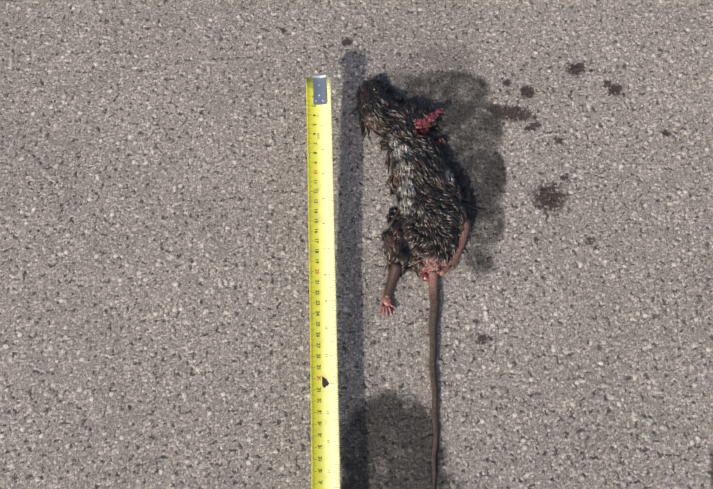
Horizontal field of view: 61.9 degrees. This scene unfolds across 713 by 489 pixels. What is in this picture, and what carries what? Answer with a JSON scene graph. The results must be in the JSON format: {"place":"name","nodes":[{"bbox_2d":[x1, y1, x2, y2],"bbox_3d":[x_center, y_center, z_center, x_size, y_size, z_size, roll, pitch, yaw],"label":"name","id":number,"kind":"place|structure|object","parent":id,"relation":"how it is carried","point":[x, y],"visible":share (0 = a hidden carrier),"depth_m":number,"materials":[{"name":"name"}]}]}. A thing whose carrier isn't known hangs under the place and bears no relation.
{"place":"outdoors","nodes":[
{"label":"outdoors","id":0,"kind":"place"},
{"bbox_2d":[0,0,712,488],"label":"ground","id":1,"kind":"structure","parent":0,"point":[154,284],"depth_m":0.60,"materials":[{"name":"grey asphalt"}]},
{"bbox_2d":[306,76,339,488],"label":"tape measure","id":2,"kind":"object","parent":1,"relation":"on","point":[328,453],"visible":0.96,"depth_m":0.56,"materials":[{"name":"yellow metal"}]},
{"bbox_2d":[309,75,329,104],"bbox_3d":[-0.038,-0.156,0.609,0.021,0.013,0.032,-2,77,0],"label":"tape measure hook","id":3,"kind":"object","parent":2,"relation":"attached to","point":[319,89],"visible":0.98,"depth_m":0.60,"materials":[{"name":"silver metal"}]},
{"bbox_2d":[306,79,339,487],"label":"tape measure markings","id":4,"kind":"object","parent":2,"relation":"attached to","point":[325,382],"visible":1,"depth_m":0.56,"materials":[{"name":"black paint"}]},
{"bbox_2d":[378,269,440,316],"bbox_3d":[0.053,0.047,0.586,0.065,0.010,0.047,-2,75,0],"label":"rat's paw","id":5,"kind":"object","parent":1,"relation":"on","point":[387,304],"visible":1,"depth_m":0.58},
{"bbox_2d":[365,79,470,272],"bbox_3d":[0.062,-0.075,0.617,0.113,0.030,0.221,-2,75,0],"label":"rat's fur","id":6,"kind":"object","parent":1,"relation":"on","point":[437,264],"visible":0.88,"depth_m":0.60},
{"bbox_2d":[383,262,401,298],"bbox_3d":[0.036,0.035,0.586,0.021,0.014,0.037,-2,75,0],"label":"rat's leg","id":7,"kind":"object","parent":6,"relation":"attached to","point":[395,269],"visible":1,"depth_m":0.58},
{"bbox_2d":[348,79,485,280],"bbox_3d":[0.062,-0.075,0.612,0.141,0.026,0.229,-2,75,0],"label":"rat's body","id":8,"kind":"object","parent":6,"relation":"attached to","point":[445,235],"visible":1,"depth_m":0.60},
{"bbox_2d":[415,108,444,128],"bbox_3d":[0.077,-0.133,0.626,0.033,0.009,0.025,-2,75,0],"label":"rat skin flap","id":9,"kind":"object","parent":6,"relation":"attached to","point":[426,120],"visible":1,"depth_m":0.62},
{"bbox_2d":[428,271,439,488],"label":"rat's tail","id":10,"kind":"object","parent":6,"relation":"attached to","point":[433,296],"visible":1,"depth_m":0.57},
{"bbox_2d":[440,219,470,276],"bbox_3d":[0.099,0.004,0.594,0.015,0.011,0.065,25,76,7],"label":"rat's hind leg","id":11,"kind":"object","parent":6,"relation":"attached to","point":[461,244],"visible":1,"depth_m":0.59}
]}

